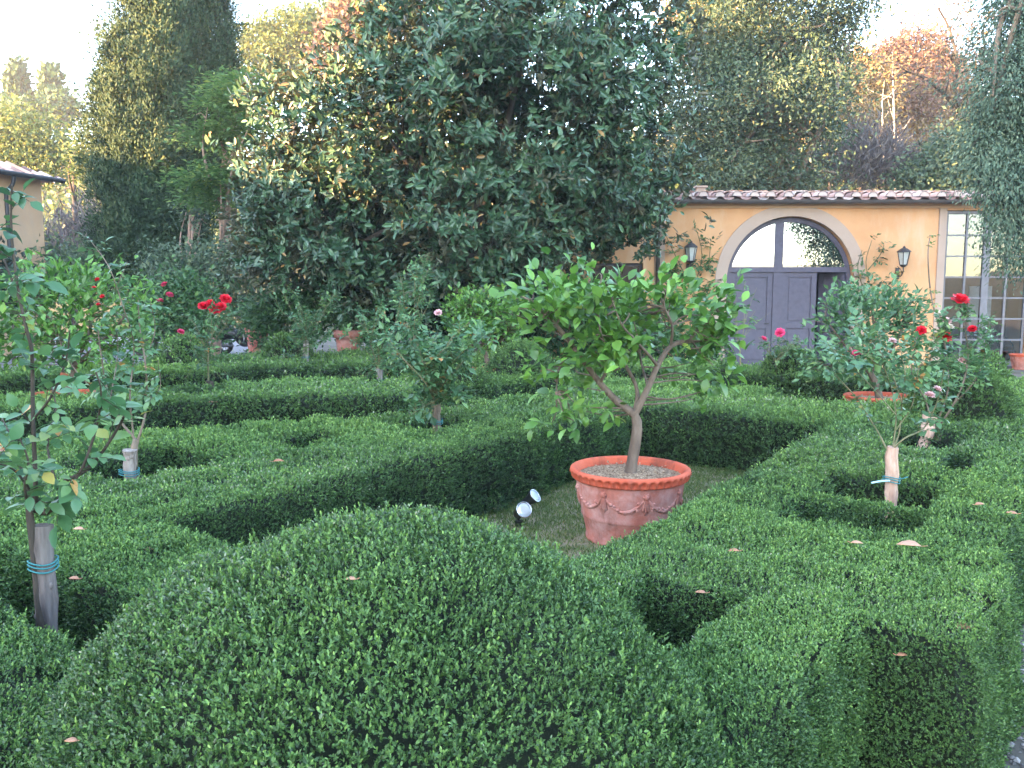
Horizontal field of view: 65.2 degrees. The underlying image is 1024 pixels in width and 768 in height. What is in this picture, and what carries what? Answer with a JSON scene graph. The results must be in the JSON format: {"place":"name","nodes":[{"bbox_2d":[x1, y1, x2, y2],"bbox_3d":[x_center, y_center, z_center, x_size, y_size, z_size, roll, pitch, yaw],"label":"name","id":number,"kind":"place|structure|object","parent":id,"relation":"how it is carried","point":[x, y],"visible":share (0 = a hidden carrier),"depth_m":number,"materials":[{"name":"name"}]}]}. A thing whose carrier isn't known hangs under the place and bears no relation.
{"place":"outdoors","nodes":[
{"label":"outdoors","id":0,"kind":"place"},
{"bbox_2d":[0,161,65,355],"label":"house","id":1,"kind":"structure","parent":0,"point":[29,228],"depth_m":24.02,"materials":[{"name":"beige paint"}]},
{"bbox_2d":[0,337,297,375],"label":"gravel drive","id":2,"kind":"structure","parent":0,"point":[236,348],"depth_m":25.65,"materials":[{"name":"grey gravel"}]},
{"bbox_2d":[221,325,247,352],"bbox_3d":[-8.268,-1.533,24.300,1.466,1.277,0.704,-1,6,-9],"label":"motor scooter","id":3,"kind":"object","parent":2,"relation":"on","point":[229,346],"visible":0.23,"depth_m":24.30,"materials":[{"name":"grey metal"}]},
{"bbox_2d":[231,304,267,352],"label":"potted shrub","id":4,"kind":"object","parent":2,"relation":"on","point":[250,347],"visible":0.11,"depth_m":18.22,"materials":[{"name":"green plant"}]},
{"bbox_2d":[0,0,1010,182],"label":"sky","id":5,"kind":"structure","parent":0,"point":[35,29],"materials":[{"name":"white"}]},
{"bbox_2d":[45,166,1023,377],"bbox_3d":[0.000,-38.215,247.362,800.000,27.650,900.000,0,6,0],"label":"ground","id":6,"kind":"structure","parent":0,"point":[333,345],"depth_m":36.06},
{"bbox_2d":[0,53,35,102],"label":"distant cypress","id":7,"kind":"object","parent":6,"relation":"on","point":[15,75],"visible":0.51,"depth_m":81.47,"materials":[{"name":"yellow plant"}]},
{"bbox_2d":[0,236,61,365],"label":"dark bush","id":8,"kind":"object","parent":6,"relation":"on","point":[8,261],"visible":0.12,"depth_m":19.75,"materials":[{"name":"green plant"}]},
{"bbox_2d":[0,87,80,199],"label":"yellowing tree","id":9,"kind":"object","parent":6,"relation":"on","point":[19,147],"visible":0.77,"depth_m":42.12,"materials":[{"name":"yellow plant"}]},
{"bbox_2d":[0,83,86,200],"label":"round pine","id":10,"kind":"object","parent":6,"relation":"on","point":[62,98],"visible":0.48,"depth_m":76.52,"materials":[{"name":"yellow plant"}]},
{"bbox_2d":[29,53,69,207],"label":"distant cypress","id":11,"kind":"object","parent":6,"relation":"on","point":[50,74],"visible":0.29,"depth_m":81.52,"materials":[{"name":"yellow plant"}]},
{"bbox_2d":[35,107,106,330],"bbox_3d":[-19.693,-7.509,37.218,3.536,10.649,3.625,5,8,41],"label":"yellowing tree","id":12,"kind":"object","parent":6,"relation":"on","point":[69,169],"visible":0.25,"depth_m":36.54,"materials":[{"name":"yellow plant"}]},
{"bbox_2d":[16,226,131,320],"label":"thicket","id":13,"kind":"object","parent":6,"relation":"on","point":[71,251],"visible":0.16,"depth_m":25.01,"materials":[{"name":"green plant"}]},
{"bbox_2d":[43,181,109,334],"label":"bare thicket","id":14,"kind":"object","parent":6,"relation":"on","point":[66,229],"visible":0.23,"depth_m":31.94,"materials":[{"name":"grey plant"}]},
{"bbox_2d":[65,0,219,355],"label":"cypress tree","id":15,"kind":"object","parent":6,"relation":"on","point":[129,108],"visible":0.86,"depth_m":22.30,"materials":[{"name":"green plant"}]},
{"bbox_2d":[167,182,218,340],"bbox_3d":[-8.740,-3.112,22.249,1.570,5.153,1.498,-5,8,-39],"label":"bare trunk tree","id":16,"kind":"object","parent":6,"relation":"on","point":[191,222],"visible":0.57,"depth_m":22.04,"materials":[{"name":"brown plant"}]},
{"bbox_2d":[120,223,291,344],"bbox_3d":[-7.063,-2.106,19.356,4.339,3.751,3.059,-3,7,-23],"label":"grey shrub","id":17,"kind":"object","parent":6,"relation":"on","point":[194,261],"visible":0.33,"depth_m":18.92,"materials":[{"name":"green plant"}]},
{"bbox_2d":[161,0,256,340],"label":"cypress tree","id":18,"kind":"object","parent":6,"relation":"on","point":[220,44],"visible":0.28,"depth_m":24.23,"materials":[{"name":"green plant"}]},
{"bbox_2d":[143,64,287,355],"bbox_3d":[-7.375,-4.279,20.657,3.882,7.881,3.832,0,6,0],"label":"locust tree","id":19,"kind":"object","parent":6,"relation":"on","point":[213,181],"visible":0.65,"depth_m":20.26,"materials":[{"name":"green plant"}]},
{"bbox_2d":[210,0,346,155],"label":"stone pine","id":20,"kind":"object","parent":6,"relation":"on","point":[271,37],"visible":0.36,"depth_m":57.66,"materials":[{"name":"yellow plant"}]},
{"bbox_2d":[301,0,411,93],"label":"autumn tree","id":21,"kind":"object","parent":6,"relation":"on","point":[341,9],"visible":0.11,"depth_m":46.72,"materials":[{"name":"orange plant"}]},
{"bbox_2d":[41,96,1022,270],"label":"woodland","id":22,"kind":"object","parent":6,"relation":"on","point":[49,202],"visible":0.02,"depth_m":65.51,"materials":[{"name":"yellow plant"}]},
{"bbox_2d":[521,267,732,367],"bbox_3d":[2.418,-1.390,18.171,5.344,3.006,2.473,0,6,0],"label":"laurel bush","id":23,"kind":"object","parent":6,"relation":"on","point":[551,347],"visible":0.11,"depth_m":17.95,"materials":[{"name":"green plant"}]},
{"bbox_2d":[651,0,778,154],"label":"autumn tree","id":24,"kind":"object","parent":6,"relation":"on","point":[681,32],"visible":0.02,"depth_m":43.77,"materials":[{"name":"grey plant"}]},
{"bbox_2d":[612,131,829,190],"bbox_3d":[7.039,-6.346,33.429,11.929,9.276,7.031,0,6,0],"label":"dark evergreen","id":25,"kind":"object","parent":6,"relation":"on","point":[697,168],"depth_m":32.07,"materials":[{"name":"green plant"}]},
{"bbox_2d":[488,185,1023,367],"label":"orangery building","id":26,"kind":"structure","parent":6,"relation":"on","point":[795,251],"depth_m":19.38,"materials":[{"name":"paint"}]},
{"bbox_2d":[592,263,641,306],"bbox_3d":[2.539,-2.254,19.531,1.261,1.371,0.060,0,6,0],"label":"window","id":27,"kind":"structure","parent":26,"relation":"in","point":[628,267],"depth_m":19.48,"materials":[{"name":"grey glass"}]},
{"bbox_2d":[657,218,721,321],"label":"climbing rose","id":28,"kind":"object","parent":26,"relation":"attached to","point":[699,268],"visible":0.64,"depth_m":19.10,"materials":[{"name":"plant"}]},
{"bbox_2d":[684,241,697,268],"bbox_3d":[4.244,-2.997,19.059,0.330,0.827,0.465,0,6,0],"label":"wall lantern","id":29,"kind":"object","parent":26,"relation":"attached to","point":[690,250],"depth_m":18.91,"materials":[{"name":"metal"}]},
{"bbox_2d":[728,272,772,365],"bbox_3d":[5.832,-1.586,19.606,1.061,2.279,0.132,0,6,0],"label":"door","id":30,"kind":"structure","parent":26,"relation":"in","point":[763,281],"depth_m":19.61,"materials":[{"name":"grey paint"}]},
{"bbox_2d":[780,272,816,358],"bbox_3d":[7.012,-1.589,19.641,0.842,2.279,0.060,0,6,0],"label":"door","id":31,"kind":"structure","parent":26,"relation":"in","point":[798,288],"depth_m":19.59,"materials":[{"name":"grey paint"}]},
{"bbox_2d":[816,272,844,364],"bbox_3d":[7.928,-1.618,19.916,0.060,2.279,0.700,-5,8,-38],"label":"door","id":32,"kind":"structure","parent":26,"relation":"in","point":[824,278],"depth_m":19.94,"materials":[{"name":"purple paint"}]},
{"bbox_2d":[849,233,904,358],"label":"climbing rose","id":33,"kind":"object","parent":26,"relation":"attached to","point":[867,274],"visible":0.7,"depth_m":19.16,"materials":[{"name":"plant"}]},
{"bbox_2d":[895,246,911,278],"bbox_3d":[9.298,-2.902,19.069,0.330,0.779,0.465,0,6,0],"label":"wall lantern","id":34,"kind":"object","parent":26,"relation":"attached to","point":[903,255],"depth_m":18.93,"materials":[{"name":"metal"}]},
{"bbox_2d":[966,286,991,359],"bbox_3d":[11.788,-1.500,20.224,0.564,1.940,0.040,0,6,0],"label":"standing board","id":35,"kind":"object","parent":26,"relation":"on","point":[973,291],"visible":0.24,"depth_m":20.15,"materials":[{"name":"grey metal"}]},
{"bbox_2d":[947,324,1013,360],"bbox_3d":[11.776,-1.008,20.105,1.696,1.001,0.486,0,6,0],"label":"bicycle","id":36,"kind":"object","parent":26,"relation":"in","point":[996,337],"visible":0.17,"depth_m":20.09,"materials":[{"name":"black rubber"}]},
{"bbox_2d":[635,0,919,190],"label":"holm oak","id":37,"kind":"object","parent":6,"relation":"on","point":[760,42],"visible":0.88,"depth_m":26.90,"materials":[{"name":"green plant"}]},
{"bbox_2d":[780,29,916,187],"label":"autumn tree","id":38,"kind":"object","parent":6,"relation":"on","point":[881,84],"visible":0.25,"depth_m":49.29,"materials":[{"name":"plant"}]},
{"bbox_2d":[793,92,934,190],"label":"bare thicket","id":39,"kind":"object","parent":6,"relation":"on","point":[874,155],"visible":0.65,"depth_m":31.28,"materials":[{"name":"grey plant"}]},
{"bbox_2d":[862,80,897,186],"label":"pale bare tree","id":40,"kind":"object","parent":6,"relation":"on","point":[882,110],"visible":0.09,"depth_m":41.69,"materials":[{"name":"beige plant"}]},
{"bbox_2d":[868,66,912,188],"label":"pale bare tree","id":41,"kind":"object","parent":6,"relation":"on","point":[893,115],"visible":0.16,"depth_m":38.79,"materials":[{"name":"beige plant"}]},
{"bbox_2d":[858,105,982,190],"bbox_3d":[16.364,-6.029,30.557,5.789,9.237,3.863,0,6,0],"label":"tree","id":42,"kind":"object","parent":6,"relation":"on","point":[929,174],"visible":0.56,"depth_m":29.92,"materials":[{"name":"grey plant"}]},
{"bbox_2d":[864,10,978,142],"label":"autumn tree","id":43,"kind":"object","parent":6,"relation":"on","point":[912,42],"visible":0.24,"depth_m":52.92,"materials":[{"name":"orange plant"}]},
{"bbox_2d":[853,0,1011,180],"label":"black limbed tree","id":44,"kind":"object","parent":6,"relation":"on","point":[925,78],"visible":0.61,"depth_m":34.67,"materials":[{"name":"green plant"}]},
{"bbox_2d":[865,44,1018,155],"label":"autumn tree","id":45,"kind":"object","parent":6,"relation":"on","point":[915,127],"visible":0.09,"depth_m":56.67,"materials":[{"name":"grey plant"}]},
{"bbox_2d":[915,0,1023,294],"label":"grey conifer","id":46,"kind":"object","parent":6,"relation":"on","point":[995,161],"visible":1,"depth_m":13.86,"materials":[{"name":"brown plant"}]},
{"bbox_2d":[973,650,1003,766],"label":"planting bed","id":47,"kind":"object","parent":6,"relation":"on","point":[978,759],"depth_m":2.91,"materials":[{"name":"soil"}]},
{"bbox_2d":[0,598,114,767],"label":"box hedge","id":48,"kind":"object","parent":47,"relation":"on","point":[30,675],"visible":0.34,"depth_m":2.24,"materials":[{"name":"green plant"}]},
{"bbox_2d":[0,178,148,667],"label":"rose bush","id":49,"kind":"object","parent":47,"relation":"on","point":[42,538],"visible":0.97,"depth_m":2.77,"materials":[{"name":"green plant"}]},
{"bbox_2d":[0,247,166,403],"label":"potted lemon tree","id":50,"kind":"object","parent":47,"relation":"on","point":[51,327],"visible":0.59,"depth_m":9.46,"materials":[{"name":"green plant"}]},
{"bbox_2d":[38,232,170,493],"bbox_3d":[-2.575,-0.092,5.132,0.785,1.750,0.411,2,6,17],"label":"rose bush","id":51,"kind":"object","parent":47,"relation":"on","point":[130,469],"visible":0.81,"depth_m":5.10,"materials":[{"name":"green plant"}]},
{"bbox_2d":[0,481,257,699],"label":"box hedge","id":52,"kind":"object","parent":47,"relation":"on","point":[108,565],"visible":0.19,"depth_m":3.43,"materials":[{"name":"green plant"}]},
{"bbox_2d":[96,348,249,366],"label":"edge hedge","id":53,"kind":"object","parent":47,"relation":"on","point":[140,361],"visible":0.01,"depth_m":14.28,"materials":[{"name":"green plant"}]},
{"bbox_2d":[112,254,245,355],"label":"pink rose thicket","id":54,"kind":"object","parent":47,"relation":"on","point":[170,322],"visible":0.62,"depth_m":15.14,"materials":[{"name":"green plant"}]},
{"bbox_2d":[150,332,212,366],"bbox_3d":[-5.515,-0.278,13.428,1.251,1.243,1.240,0,6,0],"label":"box mound","id":55,"kind":"object","parent":47,"relation":"on","point":[177,351],"visible":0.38,"depth_m":13.18,"materials":[{"name":"green plant"}]},
{"bbox_2d":[177,294,242,392],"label":"rose bush","id":56,"kind":"object","parent":47,"relation":"on","point":[218,307],"visible":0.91,"depth_m":10.59,"materials":[{"name":"green plant"}]},
{"bbox_2d":[0,368,534,442],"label":"box hedge","id":57,"kind":"object","parent":47,"relation":"on","point":[291,398],"visible":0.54,"depth_m":9.22,"materials":[{"name":"green plant"}]},
{"bbox_2d":[0,350,558,394],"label":"box hedge","id":58,"kind":"object","parent":47,"relation":"on","point":[17,379],"visible":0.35,"depth_m":12.80,"materials":[{"name":"green plant"}]},
{"bbox_2d":[229,272,344,352],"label":"leafy bush","id":59,"kind":"object","parent":47,"relation":"on","point":[265,313],"visible":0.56,"depth_m":17.17,"materials":[{"name":"green plant"}]},
{"bbox_2d":[259,330,316,359],"bbox_3d":[-4.192,-0.425,15.023,1.350,1.208,1.265,0,6,0],"label":"box mound","id":60,"kind":"object","parent":47,"relation":"on","point":[278,345],"visible":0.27,"depth_m":14.77,"materials":[{"name":"green plant"}]},
{"bbox_2d":[273,281,346,363],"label":"rose bush","id":61,"kind":"object","parent":47,"relation":"on","point":[300,327],"visible":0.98,"depth_m":13.90,"materials":[{"name":"green plant"}]},
{"bbox_2d":[142,345,499,364],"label":"box hedge","id":62,"kind":"object","parent":47,"relation":"on","point":[346,351],"visible":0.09,"depth_m":15.18,"materials":[{"name":"green plant"}]},
{"bbox_2d":[0,388,643,556],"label":"box hedge","id":63,"kind":"object","parent":47,"relation":"on","point":[221,483],"visible":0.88,"depth_m":5.80,"materials":[{"name":"green plant"}]},
{"bbox_2d":[315,290,381,351],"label":"potted shrub","id":64,"kind":"object","parent":47,"relation":"on","point":[344,342],"visible":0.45,"depth_m":16.39,"materials":[{"name":"green plant"}]},
{"bbox_2d":[16,500,731,767],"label":"box mound","id":65,"kind":"object","parent":47,"relation":"on","point":[416,644],"visible":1,"depth_m":1.75,"materials":[{"name":"green plant"}]},
{"bbox_2d":[64,737,79,741],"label":"fallen leaf","id":66,"kind":"object","parent":65,"relation":"on","point":[73,739],"visible":0.9,"depth_m":1.66,"materials":[{"name":"beige plant"}]},
{"bbox_2d":[346,576,359,579],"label":"fallen leaf","id":67,"kind":"object","parent":65,"relation":"on","point":[352,577],"visible":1,"depth_m":1.85,"materials":[{"name":"beige plant"}]},
{"bbox_2d":[337,295,417,379],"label":"rose bush","id":68,"kind":"object","parent":47,"relation":"on","point":[374,333],"visible":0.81,"depth_m":11.15,"materials":[{"name":"green plant"}]},
{"bbox_2d":[387,244,434,357],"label":"rose bush","id":69,"kind":"object","parent":47,"relation":"on","point":[417,294],"visible":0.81,"depth_m":11.89,"materials":[{"name":"green plant"}]},
{"bbox_2d":[369,309,498,432],"bbox_3d":[-0.665,0.133,7.016,1.123,1.572,0.986,0,6,0],"label":"rose bush","id":70,"kind":"object","parent":47,"relation":"on","point":[440,357],"visible":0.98,"depth_m":6.97,"materials":[{"name":"green plant"}]},
{"bbox_2d":[287,186,581,350],"bbox_3d":[-1.674,-2.293,18.119,6.246,4.416,5.665,4,7,33],"label":"laurel bush","id":71,"kind":"object","parent":47,"relation":"on","point":[391,241],"visible":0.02,"depth_m":17.17,"materials":[{"name":"green plant"}]},
{"bbox_2d":[431,351,494,400],"bbox_3d":[-0.731,0.068,10.676,1.131,1.089,1.070,0,6,0],"label":"box mound","id":72,"kind":"object","parent":47,"relation":"on","point":[480,370],"visible":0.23,"depth_m":10.46,"materials":[{"name":"green plant"}]},
{"bbox_2d":[204,0,722,351],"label":"magnolia tree","id":73,"kind":"object","parent":47,"relation":"on","point":[424,83],"visible":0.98,"depth_m":14.84,"materials":[{"name":"green plant"}]},
{"bbox_2d":[434,281,534,371],"bbox_3d":[-0.375,-0.737,13.425,1.412,1.962,1.542,5,8,38],"label":"potted lemon tree","id":74,"kind":"object","parent":47,"relation":"on","point":[470,298],"visible":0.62,"depth_m":13.26,"materials":[{"name":"green plant"}]},
{"bbox_2d":[484,336,554,382],"bbox_3d":[0.128,-0.109,11.680,1.243,1.267,1.243,0,6,0],"label":"box mound","id":75,"kind":"object","parent":47,"relation":"on","point":[509,360],"visible":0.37,"depth_m":11.41,"materials":[{"name":"green plant"}]},
{"bbox_2d":[544,545,656,665],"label":"box hedge","id":76,"kind":"object","parent":47,"relation":"on","point":[624,577],"visible":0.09,"depth_m":3.16,"materials":[{"name":"green plant"}]},
{"bbox_2d":[529,370,785,400],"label":"box hedge","id":77,"kind":"object","parent":47,"relation":"on","point":[751,388],"visible":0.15,"depth_m":10.09,"materials":[{"name":"green plant"}]},
{"bbox_2d":[537,380,875,471],"bbox_3d":[1.976,0.401,8.751,3.560,0.778,1.781,4,7,35],"label":"box hedge","id":78,"kind":"object","parent":47,"relation":"on","point":[742,431],"visible":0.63,"depth_m":7.91,"materials":[{"name":"green plant"}]},
{"bbox_2d":[708,357,741,387],"bbox_3d":[2.909,0.062,11.074,0.684,0.911,0.613,2,6,21],"label":"box mound","id":79,"kind":"object","parent":47,"relation":"on","point":[734,376],"visible":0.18,"depth_m":10.95,"materials":[{"name":"green plant"}]},
{"bbox_2d":[730,279,767,363],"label":"rose bush","id":80,"kind":"object","parent":47,"relation":"on","point":[744,319],"visible":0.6,"depth_m":12.59,"materials":[{"name":"green plant"}]},
{"bbox_2d":[640,584,873,767],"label":"box hedge","id":81,"kind":"object","parent":47,"relation":"on","point":[774,690],"visible":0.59,"depth_m":2.44,"materials":[{"name":"green plant"}]},
{"bbox_2d":[748,328,803,373],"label":"rose bush","id":82,"kind":"object","parent":47,"relation":"on","point":[780,332],"visible":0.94,"depth_m":11.53,"materials":[{"name":"green plant"}]},
{"bbox_2d":[758,340,820,397],"bbox_3d":[4.107,-0.080,11.857,1.134,1.147,1.110,0,6,0],"label":"box mound","id":83,"kind":"object","parent":47,"relation":"on","point":[793,363],"visible":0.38,"depth_m":11.60,"materials":[{"name":"green plant"}]},
{"bbox_2d":[559,354,1023,411],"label":"box hedge","id":84,"kind":"object","parent":47,"relation":"on","point":[750,373],"visible":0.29,"depth_m":11.55,"materials":[{"name":"green plant"}]},
{"bbox_2d":[582,396,1023,767],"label":"box hedge","id":85,"kind":"object","parent":47,"relation":"on","point":[945,692],"visible":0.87,"depth_m":3.35,"materials":[{"name":"green plant"}]},
{"bbox_2d":[893,652,906,655],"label":"fallen leaf","id":86,"kind":"object","parent":85,"relation":"on","point":[901,654],"visible":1,"depth_m":2.63,"materials":[{"name":"beige plant"}]},
{"bbox_2d":[896,540,922,546],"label":"fallen leaf","id":87,"kind":"object","parent":85,"relation":"on","point":[910,542],"visible":1,"depth_m":3.42,"materials":[{"name":"beige plant"}]},
{"bbox_2d":[957,623,973,628],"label":"fallen leaf","id":88,"kind":"object","parent":85,"relation":"on","point":[967,627],"visible":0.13,"depth_m":2.84,"materials":[{"name":"brown plant"}]},
{"bbox_2d":[792,272,935,411],"bbox_3d":[4.268,-0.347,9.651,1.646,1.976,1.208,-3,7,-28],"label":"potted lemon tree","id":89,"kind":"object","parent":47,"relation":"on","point":[864,302],"visible":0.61,"depth_m":9.52,"materials":[{"name":"green plant"}]},
{"bbox_2d":[813,306,957,520],"bbox_3d":[2.125,0.174,4.614,0.886,1.241,0.474,-2,6,-20],"label":"rose bush","id":90,"kind":"object","parent":47,"relation":"on","point":[892,477],"visible":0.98,"depth_m":4.58,"materials":[{"name":"green plant"}]},
{"bbox_2d":[898,234,1003,457],"bbox_3d":[3.533,-0.242,6.452,0.715,1.908,0.838,4,7,33],"label":"rose bush","id":91,"kind":"object","parent":47,"relation":"on","point":[942,335],"visible":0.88,"depth_m":6.42,"materials":[{"name":"green plant"}]},
{"bbox_2d":[899,351,1023,433],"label":"box mound","id":92,"kind":"object","parent":47,"relation":"on","point":[985,401],"visible":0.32,"depth_m":7.06,"materials":[{"name":"green plant"}]},
{"bbox_2d":[974,351,1015,380],"bbox_3d":[6.347,0.058,10.667,0.829,1.034,0.798,0,6,0],"label":"box mound","id":93,"kind":"object","parent":47,"relation":"on","point":[1002,364],"visible":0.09,"depth_m":10.50,"materials":[{"name":"green plant"}]},
{"bbox_2d":[990,379,1023,407],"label":"box hedge","id":94,"kind":"object","parent":47,"relation":"on","point":[1019,388],"visible":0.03,"depth_m":9.18,"materials":[{"name":"green plant"}]},
{"bbox_2d":[1009,353,1023,369],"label":"terracotta pot","id":95,"kind":"object","parent":6,"relation":"on","point":[1017,361],"visible":0.98,"depth_m":18.99,"materials":[{"name":"ceramic"}]},
{"bbox_2d":[392,463,767,571],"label":"lawn","id":96,"kind":"structure","parent":0,"point":[585,545],"depth_m":5.98,"materials":[{"name":"plant"}]},
{"bbox_2d":[513,502,531,526],"bbox_3d":[0.077,0.947,5.800,0.118,0.206,0.176,-1,6,-11],"label":"garden spotlight","id":97,"kind":"object","parent":96,"relation":"on","point":[523,510],"visible":0.98,"depth_m":5.75,"materials":[{"name":"black plastic"}]},
{"bbox_2d":[521,489,540,504],"bbox_3d":[0.137,0.911,6.136,0.163,0.207,0.112,1,6,11],"label":"garden spotlight","id":98,"kind":"object","parent":96,"relation":"on","point":[532,497],"visible":0.66,"depth_m":6.11,"materials":[{"name":"black plastic"}]},
{"bbox_2d":[470,242,756,545],"bbox_3d":[0.741,0.059,5.545,1.767,2.024,1.394,-4,7,-37],"label":"potted lemon tree","id":99,"kind":"object","parent":96,"relation":"on","point":[617,496],"visible":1,"depth_m":5.31,"materials":[{"name":"green plant"}]},
{"bbox_2d":[999,622,1023,767],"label":"gravel path","id":100,"kind":"structure","parent":0,"point":[1016,749],"depth_m":2.91,"materials":[{"name":"grey gravel"}]}
]}

